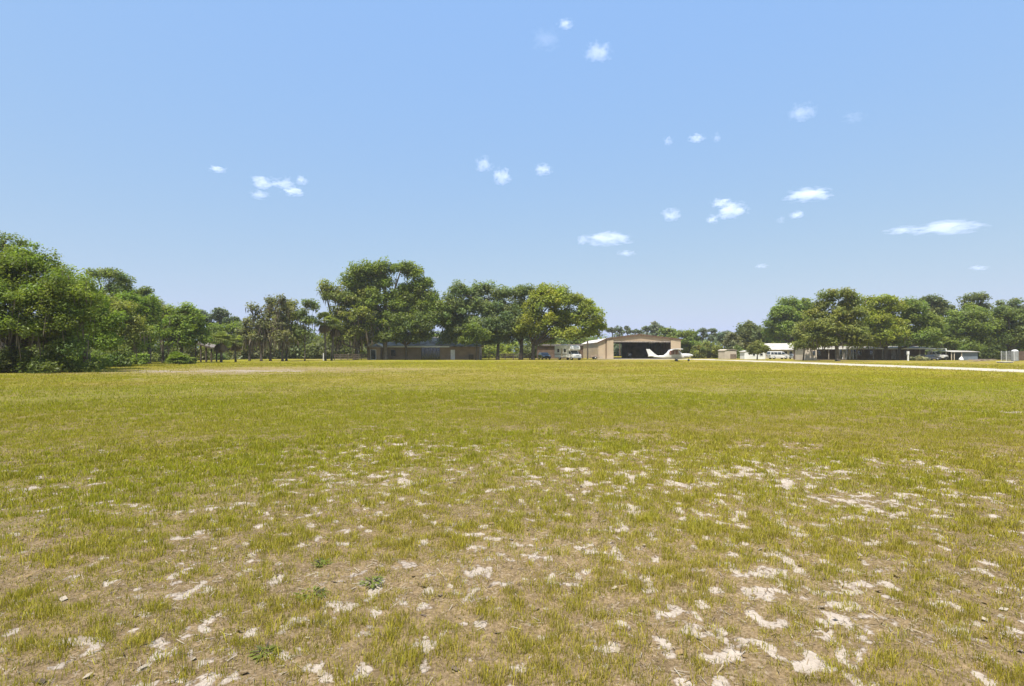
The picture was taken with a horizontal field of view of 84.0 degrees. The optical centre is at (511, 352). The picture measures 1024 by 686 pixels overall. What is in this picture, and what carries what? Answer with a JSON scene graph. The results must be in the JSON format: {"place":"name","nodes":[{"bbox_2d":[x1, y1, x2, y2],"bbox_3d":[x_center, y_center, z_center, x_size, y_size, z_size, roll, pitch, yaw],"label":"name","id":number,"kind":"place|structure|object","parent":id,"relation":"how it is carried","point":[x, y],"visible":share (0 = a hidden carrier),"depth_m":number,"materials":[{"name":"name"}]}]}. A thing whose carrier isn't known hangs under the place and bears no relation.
{"place":"outdoors","nodes":[
{"label":"outdoors","id":0,"kind":"place"},
{"bbox_2d":[365,337,483,359],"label":"house","id":1,"kind":"structure","parent":0,"point":[428,350],"depth_m":120.00,"materials":[{"name":"beige paint"}]},
{"bbox_2d":[0,356,1023,685],"bbox_3d":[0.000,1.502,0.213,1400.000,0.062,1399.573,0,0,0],"label":"ground","id":2,"kind":"structure","parent":0,"point":[748,636],"depth_m":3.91,"materials":[{"name":"green plant"}]},
{"bbox_2d":[0,230,30,352],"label":"live oak","id":3,"kind":"object","parent":2,"relation":"on","point":[10,242],"visible":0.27,"depth_m":55.99,"materials":[{"name":"green plant"}]},
{"bbox_2d":[0,342,36,372],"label":"shrub","id":4,"kind":"object","parent":2,"relation":"on","point":[5,361],"visible":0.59,"depth_m":41.94,"materials":[{"name":"green plant"}]},
{"bbox_2d":[0,241,107,372],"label":"live oak","id":5,"kind":"object","parent":2,"relation":"on","point":[56,313],"visible":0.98,"depth_m":42.41,"materials":[{"name":"green plant"}]},
{"bbox_2d":[11,336,105,372],"bbox_3d":[-33.988,0.046,42.600,4.367,3.004,4.869,0,0,31],"label":"shrub","id":6,"kind":"object","parent":2,"relation":"on","point":[41,365],"visible":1,"depth_m":42.24,"materials":[{"name":"green plant"}]},
{"bbox_2d":[5,334,125,363],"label":"shrub","id":7,"kind":"object","parent":2,"relation":"on","point":[32,349],"visible":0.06,"depth_m":67.83,"materials":[{"name":"green plant"}]},
{"bbox_2d":[62,349,116,368],"bbox_3d":[-38.851,0.247,52.063,4.294,2.599,4.406,0,0,0],"label":"shrub","id":8,"kind":"object","parent":2,"relation":"on","point":[104,361],"visible":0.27,"depth_m":52.27,"materials":[{"name":"green plant"}]},
{"bbox_2d":[57,263,132,369],"bbox_3d":[-37.024,-3.307,50.434,6.984,9.654,5.450,0,0,0],"label":"live oak","id":9,"kind":"object","parent":2,"relation":"on","point":[104,340],"visible":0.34,"depth_m":49.77,"materials":[{"name":"green plant"}]},
{"bbox_2d":[84,267,136,300],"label":"live oak","id":10,"kind":"object","parent":2,"relation":"on","point":[120,279],"visible":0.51,"depth_m":77.72,"materials":[{"name":"green plant"}]},
{"bbox_2d":[89,344,134,366],"bbox_3d":[-42.645,0.225,60.148,4.948,2.645,5.202,0,0,-39],"label":"shrub","id":11,"kind":"object","parent":2,"relation":"on","point":[119,357],"visible":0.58,"depth_m":59.56,"materials":[{"name":"green plant"}]},
{"bbox_2d":[93,291,159,361],"bbox_3d":[-44.974,-2.726,63.608,9.091,8.458,6.493,0,0,0],"label":"live oak","id":12,"kind":"object","parent":2,"relation":"on","point":[134,326],"visible":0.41,"depth_m":63.83,"materials":[{"name":"green plant"}]},
{"bbox_2d":[112,289,166,363],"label":"live oak","id":13,"kind":"object","parent":2,"relation":"on","point":[148,311],"visible":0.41,"depth_m":75.71,"materials":[{"name":"green plant"}]},
{"bbox_2d":[130,352,149,364],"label":"shrub","id":14,"kind":"object","parent":2,"relation":"on","point":[142,358],"visible":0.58,"depth_m":71.71,"materials":[{"name":"green plant"}]},
{"bbox_2d":[125,342,170,361],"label":"shrub","id":15,"kind":"object","parent":2,"relation":"on","point":[156,356],"visible":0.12,"depth_m":90.78,"materials":[{"name":"green plant"}]},
{"bbox_2d":[130,286,167,304],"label":"live oak","id":16,"kind":"object","parent":2,"relation":"on","point":[144,292],"visible":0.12,"depth_m":91.41,"materials":[{"name":"green plant"}]},
{"bbox_2d":[153,299,177,362],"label":"moss tree","id":17,"kind":"object","parent":2,"relation":"on","point":[162,345],"visible":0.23,"depth_m":85.07,"materials":[{"name":"green plant"}]},
{"bbox_2d":[165,351,189,363],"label":"palmetto clump","id":18,"kind":"object","parent":2,"relation":"on","point":[176,357],"visible":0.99,"depth_m":73.41,"materials":[{"name":"green plant"}]},
{"bbox_2d":[152,340,209,359],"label":"shrub","id":19,"kind":"object","parent":2,"relation":"on","point":[190,352],"visible":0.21,"depth_m":99.15,"materials":[{"name":"green plant"}]},
{"bbox_2d":[160,300,215,355],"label":"live oak","id":20,"kind":"object","parent":2,"relation":"on","point":[186,322],"visible":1,"depth_m":82.85,"materials":[{"name":"green plant"}]},
{"bbox_2d":[180,355,197,363],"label":"shrub","id":21,"kind":"object","parent":2,"relation":"on","point":[191,361],"visible":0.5,"depth_m":75.77,"materials":[{"name":"green plant"}]},
{"bbox_2d":[195,341,216,361],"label":"pavilion","id":22,"kind":"structure","parent":2,"relation":"on","point":[211,346],"depth_m":89.91,"materials":[{"name":"grey wood"}]},
{"bbox_2d":[200,309,215,326],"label":"pine tree","id":23,"kind":"object","parent":2,"relation":"on","point":[205,313],"visible":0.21,"depth_m":139.77,"materials":[{"name":"green plant"}]},
{"bbox_2d":[184,345,232,359],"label":"shrub","id":24,"kind":"object","parent":2,"relation":"on","point":[226,356],"visible":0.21,"depth_m":115.40,"materials":[{"name":"green plant"}]},
{"bbox_2d":[204,307,233,331],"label":"pine tree","id":25,"kind":"object","parent":2,"relation":"on","point":[219,315],"visible":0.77,"depth_m":139.35,"materials":[{"name":"green plant"}]},
{"bbox_2d":[208,331,230,361],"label":"cabbage palm","id":26,"kind":"object","parent":2,"relation":"on","point":[221,347],"visible":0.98,"depth_m":87.66,"materials":[{"name":"green plant"}]},
{"bbox_2d":[205,319,254,350],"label":"live oak","id":27,"kind":"object","parent":2,"relation":"on","point":[228,328],"visible":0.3,"depth_m":120.66,"materials":[{"name":"green plant"}]},
{"bbox_2d":[229,333,244,361],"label":"cabbage palm","id":28,"kind":"object","parent":2,"relation":"on","point":[235,346],"visible":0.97,"depth_m":90.85,"materials":[{"name":"green plant"}]},
{"bbox_2d":[234,316,257,360],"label":"moss tree","id":29,"kind":"object","parent":2,"relation":"on","point":[246,322],"visible":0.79,"depth_m":103.30,"materials":[{"name":"green plant"}]},
{"bbox_2d":[245,302,271,360],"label":"moss tree","id":30,"kind":"object","parent":2,"relation":"on","point":[257,338],"visible":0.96,"depth_m":99.65,"materials":[{"name":"green plant"}]},
{"bbox_2d":[227,330,299,358],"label":"shrub","id":31,"kind":"object","parent":2,"relation":"on","point":[242,353],"visible":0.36,"depth_m":132.52,"materials":[{"name":"green plant"}]},
{"bbox_2d":[247,642,281,664],"bbox_3d":[-1.230,1.490,2.826,0.169,0.053,0.190,0,0,0],"label":"weed plant","id":32,"kind":"object","parent":2,"relation":"on","point":[260,647],"visible":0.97,"depth_m":2.82,"materials":[{"name":"green plant"}]},
{"bbox_2d":[258,294,280,360],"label":"moss tree","id":33,"kind":"object","parent":2,"relation":"on","point":[269,309],"visible":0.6,"depth_m":100.52,"materials":[{"name":"green plant"}]},
{"bbox_2d":[265,293,298,360],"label":"moss tree","id":34,"kind":"object","parent":2,"relation":"on","point":[281,318],"visible":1,"depth_m":98.29,"materials":[{"name":"green plant"}]},
{"bbox_2d":[258,321,323,358],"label":"shrub","id":35,"kind":"object","parent":2,"relation":"on","point":[292,351],"visible":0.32,"depth_m":136.61,"materials":[{"name":"green plant"}]},
{"bbox_2d":[285,297,308,360],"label":"moss tree","id":36,"kind":"object","parent":2,"relation":"on","point":[290,302],"visible":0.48,"depth_m":103.83,"materials":[{"name":"green plant"}]},
{"bbox_2d":[292,298,320,360],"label":"slender tree","id":37,"kind":"object","parent":2,"relation":"on","point":[302,313],"visible":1,"depth_m":99.76,"materials":[{"name":"green plant"}]},
{"bbox_2d":[293,585,327,601],"bbox_3d":[-1.222,1.473,3.471,0.198,0.054,0.206,0,0,39],"label":"weed plant","id":38,"kind":"object","parent":2,"relation":"on","point":[316,589],"visible":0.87,"depth_m":3.47,"materials":[{"name":"green plant"}]},
{"bbox_2d":[310,557,332,566],"bbox_3d":[-1.352,1.487,4.026,0.167,0.053,0.160,0,0,-43],"label":"weed plant","id":39,"kind":"object","parent":2,"relation":"on","point":[323,561],"visible":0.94,"depth_m":4.02,"materials":[{"name":"green plant"}]},
{"bbox_2d":[314,312,335,360],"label":"cabbage palm","id":40,"kind":"object","parent":2,"relation":"on","point":[324,328],"visible":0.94,"depth_m":103.60,"materials":[{"name":"green plant"}]},
{"bbox_2d":[295,333,366,358],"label":"shrub","id":41,"kind":"object","parent":2,"relation":"on","point":[312,352],"visible":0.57,"depth_m":135.15,"materials":[{"name":"green plant"}]},
{"bbox_2d":[327,317,344,360],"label":"cabbage palm","id":42,"kind":"object","parent":2,"relation":"on","point":[334,332],"visible":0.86,"depth_m":105.81,"materials":[{"name":"green plant"}]},
{"bbox_2d":[316,278,377,359],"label":"live oak","id":43,"kind":"object","parent":2,"relation":"on","point":[354,319],"visible":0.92,"depth_m":113.80,"materials":[{"name":"green plant"}]},
{"bbox_2d":[334,354,367,359],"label":"rail fence","id":44,"kind":"object","parent":2,"relation":"on","point":[354,356],"visible":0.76,"depth_m":113.90,"materials":[{"name":"grey wood"}]},
{"bbox_2d":[357,574,383,588],"bbox_3d":[-0.911,1.479,3.662,0.182,0.053,0.192,0,0,0],"label":"weed plant","id":45,"kind":"object","parent":2,"relation":"on","point":[372,582],"visible":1,"depth_m":3.66,"materials":[{"name":"green plant"}]},
{"bbox_2d":[368,342,382,359],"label":"porch wing","id":46,"kind":"structure","parent":2,"relation":"on","point":[375,353],"depth_m":117.00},
{"bbox_2d":[336,256,454,359],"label":"live oak","id":47,"kind":"object","parent":2,"relation":"on","point":[415,296],"visible":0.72,"depth_m":115.71,"materials":[{"name":"green plant"}]},
{"bbox_2d":[372,302,454,359],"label":"live oak","id":48,"kind":"object","parent":2,"relation":"on","point":[421,326],"visible":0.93,"depth_m":114.26,"materials":[{"name":"green plant"}]},
{"bbox_2d":[154,332,745,351],"bbox_3d":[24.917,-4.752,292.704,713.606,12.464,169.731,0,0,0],"label":"distant woods","id":49,"kind":"object","parent":2,"relation":"on","point":[716,342],"depth_m":260.36,"materials":[{"name":"green plant"}]},
{"bbox_2d":[458,320,492,359],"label":"oak","id":50,"kind":"object","parent":2,"relation":"on","point":[480,335],"visible":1,"depth_m":112.70,"materials":[{"name":"green plant"}]},
{"bbox_2d":[434,331,517,357],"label":"shrub","id":51,"kind":"object","parent":2,"relation":"on","point":[488,350],"visible":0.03,"depth_m":153.58,"materials":[{"name":"green plant"}]},
{"bbox_2d":[435,279,519,359],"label":"live oak","id":52,"kind":"object","parent":2,"relation":"on","point":[487,308],"visible":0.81,"depth_m":117.60,"materials":[{"name":"green plant"}]},
{"bbox_2d":[482,345,495,357],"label":"shrub","id":53,"kind":"object","parent":2,"relation":"on","point":[484,348],"visible":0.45,"depth_m":148.93,"materials":[{"name":"green plant"}]},
{"bbox_2d":[480,353,529,359],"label":"rail fence","id":54,"kind":"object","parent":2,"relation":"on","point":[513,354],"visible":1,"depth_m":116.89,"materials":[{"name":"brown wood"}]},
{"bbox_2d":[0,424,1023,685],"bbox_3d":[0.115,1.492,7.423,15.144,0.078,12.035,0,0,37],"label":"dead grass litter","id":55,"kind":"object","parent":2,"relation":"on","point":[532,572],"visible":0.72,"depth_m":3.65,"materials":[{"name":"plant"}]},
{"bbox_2d":[501,342,525,357],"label":"shrub","id":56,"kind":"object","parent":2,"relation":"on","point":[509,349],"visible":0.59,"depth_m":151.06,"materials":[{"name":"green plant"}]},
{"bbox_2d":[499,283,537,359],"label":"live oak","id":57,"kind":"object","parent":2,"relation":"on","point":[519,293],"visible":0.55,"depth_m":117.73,"materials":[{"name":"green plant"}]},
{"bbox_2d":[514,337,574,357],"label":"shrub","id":58,"kind":"object","parent":2,"relation":"on","point":[527,348],"visible":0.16,"depth_m":148.55,"materials":[{"name":"green plant"}]},
{"bbox_2d":[538,352,550,359],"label":"parked car","id":59,"kind":"object","parent":2,"relation":"on","point":[545,355],"visible":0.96,"depth_m":123.22,"materials":[{"name":"blue paint"}]},
{"bbox_2d":[511,281,607,359],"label":"live oak","id":60,"kind":"object","parent":2,"relation":"on","point":[538,321],"visible":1,"depth_m":115.25,"materials":[{"name":"green plant"}]},
{"bbox_2d":[537,344,583,358],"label":"brown shed","id":61,"kind":"structure","parent":2,"relation":"on","point":[549,349],"depth_m":140.00,"materials":[{"name":"brown wood"}]},
{"bbox_2d":[554,344,581,359],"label":"motorhome","id":62,"kind":"object","parent":2,"relation":"on","point":[567,351],"visible":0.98,"depth_m":114.17,"materials":[{"name":"white paint"}]},
{"bbox_2d":[553,334,615,352],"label":"shrub","id":63,"kind":"object","parent":2,"relation":"on","point":[563,341],"visible":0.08,"depth_m":167.67,"materials":[{"name":"green plant"}]},
{"bbox_2d":[613,326,625,355],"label":"pine tree","id":64,"kind":"object","parent":2,"relation":"on","point":[619,330],"visible":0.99,"depth_m":224.56,"materials":[{"name":"green plant"}]},
{"bbox_2d":[594,332,662,355],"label":"shrub","id":65,"kind":"object","parent":2,"relation":"on","point":[616,346],"visible":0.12,"depth_m":234.24,"materials":[{"name":"green plant"}]},
{"bbox_2d":[581,334,681,358],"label":"hangar","id":66,"kind":"structure","parent":2,"relation":"on","point":[636,346],"depth_m":141.39,"materials":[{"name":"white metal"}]},
{"bbox_2d":[607,340,612,358],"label":"door panel","id":67,"kind":"structure","parent":66,"relation":"in","point":[609,342],"depth_m":132.84,"materials":[{"name":"beige metal"}]},
{"bbox_2d":[671,340,680,350],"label":"door panel","id":68,"kind":"structure","parent":66,"relation":"in","point":[675,344],"depth_m":132.84,"materials":[{"name":"beige metal"}]},
{"bbox_2d":[640,324,654,334],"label":"pine tree","id":69,"kind":"object","parent":2,"relation":"on","point":[647,329],"visible":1,"depth_m":223.79,"materials":[{"name":"green plant"}]},
{"bbox_2d":[650,321,663,335],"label":"pine tree","id":70,"kind":"object","parent":2,"relation":"on","point":[657,325],"visible":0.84,"depth_m":224.16,"materials":[{"name":"green plant"}]},
{"bbox_2d":[656,326,678,338],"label":"live oak","id":71,"kind":"object","parent":2,"relation":"on","point":[668,332],"visible":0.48,"depth_m":183.56,"materials":[{"name":"green plant"}]},
{"bbox_2d":[646,348,692,360],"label":"light airplane","id":72,"kind":"object","parent":2,"relation":"on","point":[676,354],"visible":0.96,"depth_m":98.63,"materials":[{"name":"white metal"}]},
{"bbox_2d":[675,328,702,353],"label":"live oak","id":73,"kind":"object","parent":2,"relation":"on","point":[690,339],"visible":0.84,"depth_m":158.74,"materials":[{"name":"green plant"}]},
{"bbox_2d":[690,345,706,357],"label":"shrub","id":74,"kind":"object","parent":2,"relation":"on","point":[697,351],"visible":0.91,"depth_m":149.80,"materials":[{"name":"green plant"}]},
{"bbox_2d":[697,327,708,342],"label":"pine tree","id":75,"kind":"object","parent":2,"relation":"on","point":[702,331],"visible":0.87,"depth_m":219.22,"materials":[{"name":"green plant"}]},
{"bbox_2d":[701,340,715,357],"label":"shrub","id":76,"kind":"object","parent":2,"relation":"on","point":[708,345],"visible":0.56,"depth_m":151.49,"materials":[{"name":"green plant"}]},
{"bbox_2d":[706,328,717,341],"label":"pine tree","id":77,"kind":"object","parent":2,"relation":"on","point":[711,337],"visible":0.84,"depth_m":219.79,"materials":[{"name":"green plant"}]},
{"bbox_2d":[710,345,725,357],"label":"shrub","id":78,"kind":"object","parent":2,"relation":"on","point":[715,349],"visible":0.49,"depth_m":149.51,"materials":[{"name":"green plant"}]},
{"bbox_2d":[712,330,730,348],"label":"pine tree","id":79,"kind":"object","parent":2,"relation":"on","point":[720,336],"visible":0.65,"depth_m":198.84,"materials":[{"name":"green plant"}]},
{"bbox_2d":[718,349,736,358],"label":"garden shed","id":80,"kind":"structure","parent":2,"relation":"on","point":[724,354],"depth_m":134.12,"materials":[{"name":"beige paint"}]},
{"bbox_2d":[722,331,744,348],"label":"live oak","id":81,"kind":"object","parent":2,"relation":"on","point":[731,340],"visible":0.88,"depth_m":159.14,"materials":[{"name":"green plant"}]},
{"bbox_2d":[733,320,770,349],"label":"live oak","id":82,"kind":"object","parent":2,"relation":"on","point":[748,331],"visible":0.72,"depth_m":162.09,"materials":[{"name":"green plant"}]},
{"bbox_2d":[739,350,764,358],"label":"garden shed","id":83,"kind":"structure","parent":2,"relation":"on","point":[744,355],"depth_m":130.00,"materials":[{"name":"white paint"}]},
{"bbox_2d":[746,339,770,359],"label":"lollipop tree","id":84,"kind":"object","parent":2,"relation":"on","point":[757,347],"visible":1,"depth_m":121.56,"materials":[{"name":"green plant"}]},
{"bbox_2d":[766,351,789,358],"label":"parked van","id":85,"kind":"object","parent":2,"relation":"on","point":[775,354],"visible":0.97,"depth_m":130.17,"materials":[{"name":"white paint"}]},
{"bbox_2d":[761,295,821,342],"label":"live oak","id":86,"kind":"object","parent":2,"relation":"on","point":[784,315],"visible":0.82,"depth_m":148.22,"materials":[{"name":"green plant"}]},
{"bbox_2d":[787,318,820,360],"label":"live oak","id":87,"kind":"object","parent":2,"relation":"on","point":[798,335],"visible":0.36,"depth_m":107.71,"materials":[{"name":"green plant"}]},
{"bbox_2d":[795,347,816,359],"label":"annex","id":88,"kind":"object","parent":2,"relation":"on","point":[799,354],"visible":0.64,"depth_m":112.10,"materials":[{"name":"beige paint"}]},
{"bbox_2d":[796,287,874,360],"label":"live oak","id":89,"kind":"object","parent":2,"relation":"on","point":[830,329],"visible":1,"depth_m":96.96,"materials":[{"name":"green plant"}]},
{"bbox_2d":[792,346,935,359],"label":"long house","id":90,"kind":"structure","parent":2,"relation":"on","point":[855,354],"depth_m":116.20,"materials":[{"name":"grey metal"}]},
{"bbox_2d":[856,294,911,359],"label":"live oak","id":91,"kind":"object","parent":2,"relation":"on","point":[890,327],"visible":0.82,"depth_m":109.42,"materials":[{"name":"green plant"}]},
{"bbox_2d":[841,325,945,354],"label":"shrub","id":92,"kind":"object","parent":2,"relation":"on","point":[926,350],"visible":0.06,"depth_m":134.42,"materials":[{"name":"green plant"}]},
{"bbox_2d":[909,355,930,360],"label":"shrub","id":93,"kind":"object","parent":2,"relation":"on","point":[918,358],"visible":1,"depth_m":105.40,"materials":[{"name":"green plant"}]},
{"bbox_2d":[894,295,949,359],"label":"live oak","id":94,"kind":"object","parent":2,"relation":"on","point":[927,329],"visible":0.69,"depth_m":111.16,"materials":[{"name":"green plant"}]},
{"bbox_2d":[917,293,957,321],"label":"pine tree","id":95,"kind":"object","parent":2,"relation":"on","point":[939,305],"visible":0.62,"depth_m":148.27,"materials":[{"name":"green plant"}]},
{"bbox_2d":[927,351,948,359],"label":"pickup truck","id":96,"kind":"object","parent":2,"relation":"on","point":[938,354],"visible":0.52,"depth_m":113.60,"materials":[{"name":"white paint"}]},
{"bbox_2d":[938,350,977,359],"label":"open shed","id":97,"kind":"structure","parent":2,"relation":"on","point":[958,354],"depth_m":112.34,"materials":[{"name":"white metal"}]},
{"bbox_2d":[939,302,1006,351],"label":"live oak","id":98,"kind":"object","parent":2,"relation":"on","point":[971,326],"visible":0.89,"depth_m":116.23,"materials":[{"name":"green plant"}]},
{"bbox_2d":[956,291,993,311],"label":"pine tree","id":99,"kind":"object","parent":2,"relation":"on","point":[977,297],"visible":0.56,"depth_m":139.06,"materials":[{"name":"green plant"}]},
{"bbox_2d":[973,343,1023,358],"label":"shrub","id":100,"kind":"object","parent":2,"relation":"on","point":[993,352],"visible":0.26,"depth_m":125.86,"materials":[{"name":"green plant"}]},
{"bbox_2d":[988,304,1023,359],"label":"live oak","id":101,"kind":"object","parent":2,"relation":"on","point":[1011,336],"visible":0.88,"depth_m":117.07,"materials":[{"name":"green plant"}]},
{"bbox_2d":[1001,351,1013,360],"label":"wire cage","id":102,"kind":"object","parent":2,"relation":"on","point":[1002,355],"visible":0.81,"depth_m":100.45,"materials":[{"name":"grey metal"}]},
{"bbox_2d":[992,297,1023,310],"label":"live oak","id":103,"kind":"object","parent":2,"relation":"on","point":[1014,302],"visible":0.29,"depth_m":149.36,"materials":[{"name":"green plant"}]},
{"bbox_2d":[1011,350,1018,360],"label":"water tank","id":104,"kind":"object","parent":2,"relation":"on","point":[1015,357],"visible":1,"depth_m":99.58,"materials":[{"name":"grey metal"}]},
{"bbox_2d":[0,0,1023,351],"label":"sky","id":105,"kind":"structure","parent":0,"point":[682,165],"materials":[{"name":"blue"}]},
{"bbox_2d":[764,343,804,358],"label":"carport house","id":106,"kind":"structure","parent":0,"point":[784,348],"depth_m":142.73,"materials":[{"name":"white metal"}]},
{"bbox_2d":[683,359,1023,371],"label":"road","id":107,"kind":"structure","parent":0,"point":[976,369],"depth_m":60.77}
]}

